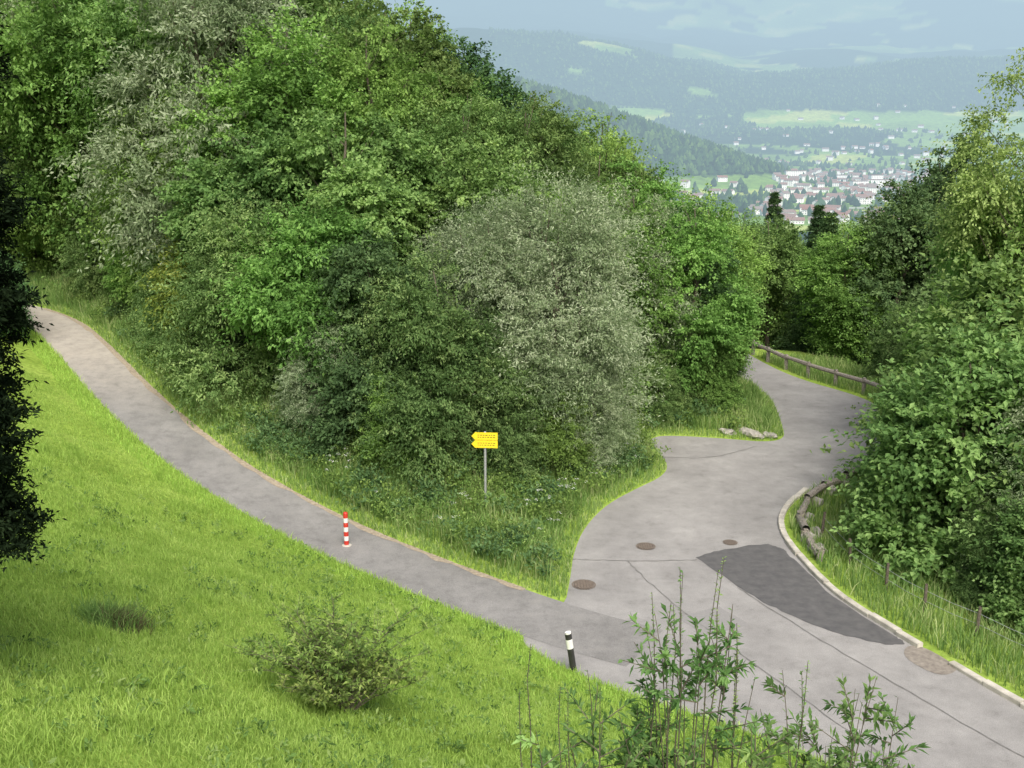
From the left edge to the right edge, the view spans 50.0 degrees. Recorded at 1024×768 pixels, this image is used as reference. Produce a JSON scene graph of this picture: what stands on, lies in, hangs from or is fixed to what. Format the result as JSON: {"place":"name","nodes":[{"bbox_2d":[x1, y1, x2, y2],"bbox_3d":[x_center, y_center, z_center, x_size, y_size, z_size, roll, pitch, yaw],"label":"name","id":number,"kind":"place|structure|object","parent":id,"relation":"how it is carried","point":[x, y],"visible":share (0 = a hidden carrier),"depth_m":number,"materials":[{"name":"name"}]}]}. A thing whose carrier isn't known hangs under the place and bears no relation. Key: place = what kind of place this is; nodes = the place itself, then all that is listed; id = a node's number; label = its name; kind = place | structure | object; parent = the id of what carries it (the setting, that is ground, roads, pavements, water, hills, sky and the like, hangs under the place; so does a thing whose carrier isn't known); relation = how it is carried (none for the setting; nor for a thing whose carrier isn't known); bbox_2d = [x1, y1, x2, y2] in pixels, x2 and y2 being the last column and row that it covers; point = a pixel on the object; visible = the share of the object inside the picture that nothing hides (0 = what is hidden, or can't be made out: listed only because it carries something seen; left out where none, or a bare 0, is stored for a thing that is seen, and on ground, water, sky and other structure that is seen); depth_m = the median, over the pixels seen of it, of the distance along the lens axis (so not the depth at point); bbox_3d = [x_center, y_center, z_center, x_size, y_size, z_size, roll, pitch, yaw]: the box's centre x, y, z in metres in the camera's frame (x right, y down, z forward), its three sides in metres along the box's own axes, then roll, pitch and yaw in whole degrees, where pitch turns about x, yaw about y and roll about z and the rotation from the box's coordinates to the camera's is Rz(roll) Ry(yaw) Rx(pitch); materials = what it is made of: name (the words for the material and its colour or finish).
{"place":"outdoors","nodes":[
{"label":"outdoors","id":0,"kind":"place"},
{"bbox_2d":[0,248,1023,767],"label":"ground","id":1,"kind":"structure","parent":0,"point":[32,364],"depth_m":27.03,"materials":[{"name":"green plant"}]},
{"bbox_2d":[0,12,67,572],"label":"thuja tree","id":2,"kind":"object","parent":1,"relation":"on","point":[13,506],"visible":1,"depth_m":12.17,"materials":[{"name":"green plant"}]},
{"bbox_2d":[1,150,94,276],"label":"dogwood shrub","id":3,"kind":"object","parent":1,"relation":"on","point":[24,237],"visible":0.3,"depth_m":52.82,"materials":[{"name":"green plant"}]},
{"bbox_2d":[0,10,99,265],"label":"ash tree","id":4,"kind":"object","parent":1,"relation":"on","point":[13,165],"visible":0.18,"depth_m":52.25,"materials":[{"name":"green plant"}]},
{"bbox_2d":[0,0,150,285],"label":"beech tree","id":5,"kind":"object","parent":1,"relation":"on","point":[47,27],"visible":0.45,"depth_m":49.59,"materials":[{"name":"green plant"}]},
{"bbox_2d":[46,178,126,306],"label":"shrub","id":6,"kind":"object","parent":1,"relation":"on","point":[80,278],"visible":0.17,"depth_m":50.79,"materials":[{"name":"green plant"}]},
{"bbox_2d":[60,584,175,637],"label":"weedy tuft","id":7,"kind":"object","parent":1,"relation":"on","point":[97,611],"visible":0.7,"depth_m":17.98,"materials":[{"name":"green plant"}]},
{"bbox_2d":[88,599,155,634],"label":"dry grass tuft","id":8,"kind":"object","parent":1,"relation":"on","point":[125,619],"visible":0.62,"depth_m":17.95,"materials":[{"name":"green plant"}]},
{"bbox_2d":[96,212,163,317],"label":"dogwood shrub","id":9,"kind":"object","parent":1,"relation":"on","point":[118,257],"visible":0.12,"depth_m":47.43,"materials":[{"name":"green plant"}]},
{"bbox_2d":[78,93,212,306],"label":"hornbeam tree","id":10,"kind":"object","parent":1,"relation":"on","point":[115,222],"visible":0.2,"depth_m":46.05,"materials":[{"name":"green plant"}]},
{"bbox_2d":[22,0,269,194],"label":"beech tree","id":11,"kind":"object","parent":1,"relation":"on","point":[94,54],"visible":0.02,"depth_m":48.52,"materials":[{"name":"green plant"}]},
{"bbox_2d":[114,238,191,361],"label":"shrub","id":12,"kind":"object","parent":1,"relation":"on","point":[142,327],"visible":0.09,"depth_m":43.81,"materials":[{"name":"green plant"}]},
{"bbox_2d":[53,0,266,234],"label":"ash tree","id":13,"kind":"object","parent":1,"relation":"on","point":[116,14],"visible":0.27,"depth_m":46.93,"materials":[{"name":"green plant"}]},
{"bbox_2d":[41,0,317,285],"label":"sallow tree","id":14,"kind":"object","parent":1,"relation":"on","point":[147,205],"visible":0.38,"depth_m":44.17,"materials":[{"name":"green plant"}]},
{"bbox_2d":[135,184,266,386],"bbox_3d":[-11.532,-4.070,44.016,7.005,8.463,7.778,-8,17,-43],"label":"golden shrub","id":15,"kind":"object","parent":1,"relation":"on","point":[158,275],"visible":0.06,"depth_m":42.52,"materials":[{"name":"green plant"}]},
{"bbox_2d":[171,268,272,391],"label":"elder shrub","id":16,"kind":"object","parent":1,"relation":"on","point":[233,368],"visible":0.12,"depth_m":41.02,"materials":[{"name":"green plant"}]},
{"bbox_2d":[94,0,353,215],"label":"sallow tree","id":17,"kind":"object","parent":1,"relation":"on","point":[261,10],"visible":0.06,"depth_m":46.12,"materials":[{"name":"green plant"}]},
{"bbox_2d":[127,176,343,427],"bbox_3d":[-9.733,-2.793,41.130,9.253,9.839,8.203,-5,11,-17],"label":"shrub","id":18,"kind":"object","parent":1,"relation":"on","point":[205,270],"visible":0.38,"depth_m":39.26,"materials":[{"name":"green plant"}]},
{"bbox_2d":[142,104,331,293],"bbox_3d":[-10.439,-6.305,43.813,7.790,9.725,8.722,7,16,25],"label":"maple tree","id":19,"kind":"object","parent":1,"relation":"on","point":[208,182],"visible":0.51,"depth_m":41.08,"materials":[{"name":"green plant"}]},
{"bbox_2d":[130,0,375,101],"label":"maple tree","id":20,"kind":"object","parent":1,"relation":"on","point":[307,4],"visible":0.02,"depth_m":48.83,"materials":[{"name":"green plant"}]},
{"bbox_2d":[141,0,417,219],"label":"beech tree","id":21,"kind":"object","parent":1,"relation":"on","point":[290,87],"visible":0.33,"depth_m":42.93,"materials":[{"name":"green plant"}]},
{"bbox_2d":[44,308,524,589],"bbox_3d":[-11.204,1.097,39.955,1.863,3.514,32.164,-13,19,-41],"label":"path margin","id":22,"kind":"object","parent":1,"relation":"on","point":[150,388],"visible":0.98,"depth_m":36.42,"materials":[{"name":"grey concrete"}]},
{"bbox_2d":[198,186,402,387],"bbox_3d":[-7.160,-2.357,39.569,7.404,9.602,8.173,3,14,12],"label":"dogwood shrub","id":23,"kind":"object","parent":1,"relation":"on","point":[283,309],"visible":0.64,"depth_m":37.31,"materials":[{"name":"green plant"}]},
{"bbox_2d":[266,302,368,440],"bbox_3d":[-6.619,-0.468,37.797,3.950,5.005,3.767,1,16,7],"label":"willow shrub","id":24,"kind":"object","parent":1,"relation":"on","point":[297,396],"visible":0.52,"depth_m":37.15,"materials":[{"name":"green plant"}]},
{"bbox_2d":[254,0,400,165],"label":"ash tree","id":25,"kind":"object","parent":1,"relation":"on","point":[348,24],"visible":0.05,"depth_m":48.47,"materials":[{"name":"green plant"}]},
{"bbox_2d":[227,590,438,694],"bbox_3d":[-2.803,4.140,17.201,3.099,2.020,2.466,-12,18,-39],"label":"young shrub","id":26,"kind":"object","parent":1,"relation":"on","point":[327,640],"visible":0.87,"depth_m":16.89,"materials":[{"name":"green plant"}]},
{"bbox_2d":[23,305,662,665],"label":"footpath","id":27,"kind":"structure","parent":1,"relation":"on","point":[138,407],"depth_m":33.14,"materials":[{"name":"grey asphalt"}]},
{"bbox_2d":[241,98,451,297],"bbox_3d":[-6.360,-5.908,41.959,7.826,9.729,8.712,-10,17,-36],"label":"maple tree","id":28,"kind":"object","parent":1,"relation":"on","point":[354,183],"visible":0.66,"depth_m":40.37,"materials":[{"name":"green plant"}]},
{"bbox_2d":[274,631,429,714],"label":"young shrub","id":29,"kind":"object","parent":1,"relation":"on","point":[324,697],"visible":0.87,"depth_m":16.62,"materials":[{"name":"green plant"}]},
{"bbox_2d":[303,0,410,81],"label":"maple tree","id":30,"kind":"object","parent":1,"relation":"on","point":[349,6],"visible":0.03,"depth_m":51.32,"materials":[{"name":"green plant"}]},
{"bbox_2d":[279,230,467,465],"bbox_3d":[-4.754,-1.188,38.089,7.137,8.229,6.887,3,14,12],"label":"elder shrub","id":31,"kind":"object","parent":1,"relation":"on","point":[345,393],"visible":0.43,"depth_m":36.36,"materials":[{"name":"green plant"}]},
{"bbox_2d":[298,11,457,244],"bbox_3d":[-5.567,-8.609,46.056,8.045,13.172,8.090,11,18,37],"label":"hornbeam tree","id":32,"kind":"object","parent":1,"relation":"on","point":[388,88],"visible":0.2,"depth_m":44.02,"materials":[{"name":"green plant"}]},
{"bbox_2d":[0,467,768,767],"bbox_3d":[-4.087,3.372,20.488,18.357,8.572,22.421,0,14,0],"label":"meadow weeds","id":33,"kind":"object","parent":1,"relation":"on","point":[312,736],"visible":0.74,"depth_m":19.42,"materials":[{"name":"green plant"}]},
{"bbox_2d":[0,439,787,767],"bbox_3d":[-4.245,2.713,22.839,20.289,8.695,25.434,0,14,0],"label":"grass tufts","id":34,"kind":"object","parent":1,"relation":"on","point":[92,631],"visible":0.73,"depth_m":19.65,"materials":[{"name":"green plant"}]},
{"bbox_2d":[348,363,439,478],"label":"dogwood shrub","id":35,"kind":"object","parent":1,"relation":"on","point":[376,425],"visible":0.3,"depth_m":35.54,"materials":[{"name":"green plant"}]},
{"bbox_2d":[12,257,784,599],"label":"verge grass","id":36,"kind":"structure","parent":1,"relation":"on","point":[760,414],"depth_m":36.38,"materials":[{"name":"green plant"}]},
{"bbox_2d":[319,88,483,266],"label":"ash tree","id":37,"kind":"object","parent":1,"relation":"on","point":[431,105],"visible":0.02,"depth_m":44.49,"materials":[{"name":"green plant"}]},
{"bbox_2d":[313,0,491,131],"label":"maple tree","id":38,"kind":"object","parent":1,"relation":"on","point":[439,57],"visible":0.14,"depth_m":48.47,"materials":[{"name":"green plant"}]},
{"bbox_2d":[69,291,748,578],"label":"verge weeds","id":39,"kind":"object","parent":1,"relation":"on","point":[268,426],"visible":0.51,"depth_m":35.43,"materials":[{"name":"green plant"}]},
{"bbox_2d":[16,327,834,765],"bbox_3d":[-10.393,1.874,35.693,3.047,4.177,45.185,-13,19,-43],"label":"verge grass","id":40,"kind":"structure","parent":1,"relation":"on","point":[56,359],"depth_m":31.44,"materials":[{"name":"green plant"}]},
{"bbox_2d":[330,228,573,495],"bbox_3d":[-2.167,-0.586,37.376,8.832,9.392,7.830,-5,12,-41],"label":"shrub","id":41,"kind":"object","parent":1,"relation":"on","point":[417,403],"visible":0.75,"depth_m":35.12,"materials":[{"name":"green plant"}]},
{"bbox_2d":[378,0,526,107],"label":"beech tree","id":42,"kind":"object","parent":1,"relation":"on","point":[407,16],"visible":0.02,"depth_m":52.97,"materials":[{"name":"green plant"}]},
{"bbox_2d":[413,67,522,143],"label":"hornbeam tree","id":43,"kind":"object","parent":1,"relation":"on","point":[475,92],"visible":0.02,"depth_m":47.32,"materials":[{"name":"green plant"}]},
{"bbox_2d":[381,130,565,324],"bbox_3d":[-1.356,-4.874,43.083,7.946,10.023,9.031,6,15,22],"label":"maple tree","id":44,"kind":"object","parent":1,"relation":"on","point":[455,182],"visible":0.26,"depth_m":40.67,"materials":[{"name":"green plant"}]},
{"bbox_2d":[383,89,563,307],"bbox_3d":[-1.732,-6.282,45.283,8.469,11.350,9.045,6,17,30],"label":"ash tree","id":45,"kind":"object","parent":1,"relation":"on","point":[486,119],"visible":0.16,"depth_m":43.34,"materials":[{"name":"green plant"}]},
{"bbox_2d":[472,431,497,499],"bbox_3d":[-0.831,2.719,33.645,0.800,2.640,0.107,1,14,4],"label":"trail sign","id":46,"kind":"object","parent":1,"relation":"on","point":[484,439],"visible":0.98,"depth_m":33.36,"materials":[{"name":"metal"}]},
{"bbox_2d":[376,186,597,422],"bbox_3d":[-0.576,-2.385,38.856,7.959,9.325,7.845,11,18,38],"label":"willow tree","id":47,"kind":"object","parent":1,"relation":"on","point":[446,238],"visible":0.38,"depth_m":36.71,"materials":[{"name":"green plant"}]},
{"bbox_2d":[439,34,537,132],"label":"alder tree","id":48,"kind":"object","parent":1,"relation":"on","point":[473,59],"visible":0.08,"depth_m":52.26,"materials":[{"name":"green plant"}]},
{"bbox_2d":[433,320,592,490],"bbox_3d":[-0.311,0.872,36.916,5.369,6.440,6.056,5,10,27],"label":"shrub","id":49,"kind":"object","parent":1,"relation":"on","point":[511,446],"visible":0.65,"depth_m":35.26,"materials":[{"name":"green plant"}]},
{"bbox_2d":[455,90,607,229],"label":"ash tree","id":50,"kind":"object","parent":1,"relation":"on","point":[554,144],"visible":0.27,"depth_m":46.62,"materials":[{"name":"green plant"}]},
{"bbox_2d":[414,160,675,474],"bbox_3d":[1.643,-2.157,37.846,9.445,11.105,9.486,-6,15,-23],"label":"willow tree","id":51,"kind":"object","parent":1,"relation":"on","point":[588,250],"visible":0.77,"depth_m":36.27,"materials":[{"name":"green plant"}]},
{"bbox_2d":[506,730,599,767],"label":"privet shrub","id":52,"kind":"object","parent":1,"relation":"on","point":[524,741],"visible":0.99,"depth_m":6.98,"materials":[{"name":"green plant"}]},
{"bbox_2d":[513,382,604,479],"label":"dogwood shrub","id":53,"kind":"object","parent":1,"relation":"on","point":[554,452],"visible":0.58,"depth_m":36.16,"materials":[{"name":"green plant"}]},
{"bbox_2d":[495,177,652,412],"bbox_3d":[1.739,-3.191,42.894,8.534,10.262,7.545,-10,13,-34],"label":"beech tree","id":54,"kind":"object","parent":1,"relation":"on","point":[554,196],"visible":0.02,"depth_m":41.73,"materials":[{"name":"green plant"}]},
{"bbox_2d":[558,354,646,475],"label":"willow shrub","id":55,"kind":"object","parent":1,"relation":"on","point":[610,421],"visible":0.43,"depth_m":37.20,"materials":[{"name":"green plant"}]},
{"bbox_2d":[545,670,672,767],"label":"privet shrub","id":56,"kind":"object","parent":1,"relation":"on","point":[588,740],"visible":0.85,"depth_m":7.06,"materials":[{"name":"green plant"}]},
{"bbox_2d":[547,145,672,289],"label":"maple tree","id":57,"kind":"object","parent":1,"relation":"on","point":[599,176],"visible":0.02,"depth_m":49.42,"materials":[{"name":"green plant"}]},
{"bbox_2d":[562,106,661,169],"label":"hornbeam tree","id":58,"kind":"object","parent":1,"relation":"on","point":[589,129],"visible":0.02,"depth_m":59.85,"materials":[{"name":"green plant"}]},
{"bbox_2d":[566,132,657,200],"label":"hornbeam tree","id":59,"kind":"object","parent":1,"relation":"on","point":[607,148],"visible":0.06,"depth_m":51.65,"materials":[{"name":"green plant"}]},
{"bbox_2d":[566,184,699,415],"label":"hornbeam tree","id":60,"kind":"object","parent":1,"relation":"on","point":[665,299],"visible":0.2,"depth_m":43.84,"materials":[{"name":"green plant"}]},
{"bbox_2d":[589,153,697,293],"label":"hornbeam tree","id":61,"kind":"object","parent":1,"relation":"on","point":[661,189],"visible":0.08,"depth_m":48.52,"materials":[{"name":"green plant"}]},
{"bbox_2d":[595,171,712,375],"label":"sallow tree","id":62,"kind":"object","parent":1,"relation":"on","point":[662,215],"visible":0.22,"depth_m":44.83,"materials":[{"name":"green plant"}]},
{"bbox_2d":[625,345,704,428],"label":"shrub","id":63,"kind":"object","parent":1,"relation":"on","point":[663,406],"visible":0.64,"depth_m":44.16,"materials":[{"name":"green plant"}]},
{"bbox_2d":[608,570,780,767],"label":"privet shrub","id":64,"kind":"object","parent":1,"relation":"on","point":[722,683],"visible":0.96,"depth_m":6.88,"materials":[{"name":"green plant"}]},
{"bbox_2d":[622,193,777,402],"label":"hornbeam tree","id":65,"kind":"object","parent":1,"relation":"on","point":[723,309],"visible":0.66,"depth_m":44.68,"materials":[{"name":"green plant"}]},
{"bbox_2d":[652,200,750,376],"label":"alder tree","id":66,"kind":"object","parent":1,"relation":"on","point":[705,291],"visible":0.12,"depth_m":46.98,"materials":[{"name":"green plant"}]},
{"bbox_2d":[700,556,726,767],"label":"tall weed","id":67,"kind":"object","parent":1,"relation":"on","point":[716,680],"visible":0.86,"depth_m":6.74,"materials":[{"name":"green plant"}]},
{"bbox_2d":[683,326,757,417],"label":"dogwood shrub","id":68,"kind":"object","parent":1,"relation":"on","point":[717,390],"visible":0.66,"depth_m":44.71,"materials":[{"name":"green plant"}]},
{"bbox_2d":[677,183,794,345],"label":"beech tree","id":69,"kind":"object","parent":1,"relation":"on","point":[745,245],"visible":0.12,"depth_m":49.41,"materials":[{"name":"green plant"}]},
{"bbox_2d":[674,726,806,767],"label":"privet shrub","id":70,"kind":"object","parent":1,"relation":"on","point":[749,757],"visible":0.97,"depth_m":6.44,"materials":[{"name":"green plant"}]},
{"bbox_2d":[751,340,886,392],"bbox_3d":[14.411,-0.603,52.807,0.656,0.976,10.932,-5,15,-20],"label":"wooden guardrail","id":71,"kind":"object","parent":1,"relation":"on","point":[864,381],"visible":0.73,"depth_m":52.41,"materials":[{"name":"brown wood"}]},
{"bbox_2d":[795,464,860,561],"bbox_3d":[10.962,3.597,36.554,1.688,0.731,11.810,8,16,28],"label":"wooden guardrail","id":72,"kind":"object","parent":1,"relation":"on","point":[819,488],"visible":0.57,"depth_m":34.56,"materials":[{"name":"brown wood"}]},
{"bbox_2d":[748,670,910,767],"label":"privet shrub","id":73,"kind":"object","parent":1,"relation":"on","point":[775,688],"visible":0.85,"depth_m":7.03,"materials":[{"name":"green plant"}]},
{"bbox_2d":[782,691,931,767],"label":"privet shrub","id":74,"kind":"object","parent":1,"relation":"on","point":[866,732],"visible":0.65,"depth_m":7.43,"materials":[{"name":"green plant"}]},
{"bbox_2d":[758,349,1023,695],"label":"verge grass","id":75,"kind":"structure","parent":1,"relation":"on","point":[842,366],"depth_m":29.34,"materials":[{"name":"green plant"}]},
{"bbox_2d":[852,288,935,382],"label":"shrub","id":76,"kind":"object","parent":1,"relation":"on","point":[887,335],"visible":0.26,"depth_m":51.27,"materials":[{"name":"green plant"}]},
{"bbox_2d":[827,179,964,371],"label":"alder tree","id":77,"kind":"object","parent":1,"relation":"on","point":[886,231],"visible":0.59,"depth_m":56.61,"materials":[{"name":"green plant"}]},
{"bbox_2d":[810,215,1023,560],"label":"hazel shrub","id":78,"kind":"object","parent":1,"relation":"on","point":[964,315],"visible":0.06,"depth_m":34.34,"materials":[{"name":"green plant"}]},
{"bbox_2d":[821,290,1023,591],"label":"hazel shrub","id":79,"kind":"object","parent":1,"relation":"on","point":[926,455],"visible":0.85,"depth_m":30.24,"materials":[{"name":"green plant"}]},
{"bbox_2d":[821,512,1023,645],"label":"post and wire fence","id":80,"kind":"object","parent":1,"relation":"on","point":[924,599],"visible":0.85,"depth_m":28.67,"materials":[{"name":"brown wood"}]},
{"bbox_2d":[859,133,998,356],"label":"alder tree","id":81,"kind":"object","parent":1,"relation":"on","point":[935,177],"visible":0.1,"depth_m":58.68,"materials":[{"name":"green plant"}]},
{"bbox_2d":[867,162,1023,397],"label":"hornbeam tree","id":82,"kind":"object","parent":1,"relation":"on","point":[963,257],"visible":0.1,"depth_m":38.29,"materials":[{"name":"green plant"}]},
{"bbox_2d":[905,154,1023,312],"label":"beech tree","id":83,"kind":"object","parent":1,"relation":"on","point":[950,272],"visible":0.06,"depth_m":41.15,"materials":[{"name":"green plant"}]},
{"bbox_2d":[909,47,1023,337],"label":"birch tree","id":84,"kind":"object","parent":1,"relation":"on","point":[964,179],"visible":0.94,"depth_m":36.05,"materials":[{"name":"green plant"}]},
{"bbox_2d":[937,492,1020,615],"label":"shrub","id":85,"kind":"object","parent":1,"relation":"on","point":[967,587],"visible":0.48,"depth_m":28.68,"materials":[{"name":"green plant"}]},
{"bbox_2d":[948,382,1023,585],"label":"willow shrub","id":86,"kind":"object","parent":1,"relation":"on","point":[1017,420],"visible":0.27,"depth_m":28.97,"materials":[{"name":"green plant"}]},
{"bbox_2d":[950,422,1023,596],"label":"hazel shrub","id":87,"kind":"object","parent":1,"relation":"on","point":[1005,480],"visible":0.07,"depth_m":28.89,"materials":[{"name":"green plant"}]},
{"bbox_2d":[951,454,1023,638],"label":"hazel shrub","id":88,"kind":"object","parent":1,"relation":"on","point":[1012,599],"visible":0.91,"depth_m":27.33,"materials":[{"name":"green plant"}]},
{"bbox_2d":[343,0,1023,244],"bbox_3d":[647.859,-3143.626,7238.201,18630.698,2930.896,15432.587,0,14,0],"label":"valley terrain","id":89,"kind":"structure","parent":0,"point":[765,35],"depth_m":6755.35,"materials":[{"name":"green plant"}]},
{"bbox_2d":[488,27,1023,222],"bbox_3d":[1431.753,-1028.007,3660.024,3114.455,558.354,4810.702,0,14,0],"label":"distant forest","id":90,"kind":"object","parent":89,"relation":"on","point":[677,141],"visible":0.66,"depth_m":4581.20,"materials":[{"name":"green plant"}]},
{"bbox_2d":[655,103,1023,223],"bbox_3d":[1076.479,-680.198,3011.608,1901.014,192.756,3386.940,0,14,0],"label":"distant village","id":91,"kind":"object","parent":89,"relation":"on","point":[865,186],"visible":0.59,"depth_m":2129.80,"materials":[{"name":"paint"}]},
{"bbox_2d":[709,197,981,368],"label":"hillside woodland","id":92,"kind":"object","parent":89,"relation":"on","point":[801,301],"visible":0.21,"depth_m":60.41,"materials":[{"name":"green plant"}]},
{"bbox_2d":[523,355,1023,767],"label":"road","id":93,"kind":"structure","parent":0,"point":[682,514],"depth_m":28.80,"materials":[{"name":"grey asphalt"}]},
{"bbox_2d":[678,606,748,634],"bbox_3d":[5.053,5.971,27.702,1.423,0.001,1.226,-7,16,-26],"label":"road repair patch","id":94,"kind":"object","parent":93,"relation":"on","point":[723,616],"visible":0.74,"depth_m":27.77,"materials":[{"name":"grey asphalt"}]},
{"bbox_2d":[696,544,904,644],"bbox_3d":[7.713,5.571,29.294,2.713,0.001,6.692,-6,15,-21],"label":"asphalt patch","id":95,"kind":"object","parent":93,"relation":"on","point":[781,579],"visible":1,"depth_m":29.56,"materials":[{"name":"grey asphalt"}]},
{"bbox_2d":[778,487,1023,708],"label":"kerb","id":96,"kind":"structure","parent":93,"relation":"on","point":[897,631],"depth_m":27.91,"materials":[{"name":"concrete"}]},
{"bbox_2d":[904,646,955,673],"bbox_3d":[9.736,6.461,25.723,0.825,0.001,1.403,-6,15,-23],"label":"gravel patch","id":97,"kind":"object","parent":93,"relation":"on","point":[927,659],"visible":1,"depth_m":25.69,"materials":[{"name":"beige gravel"}]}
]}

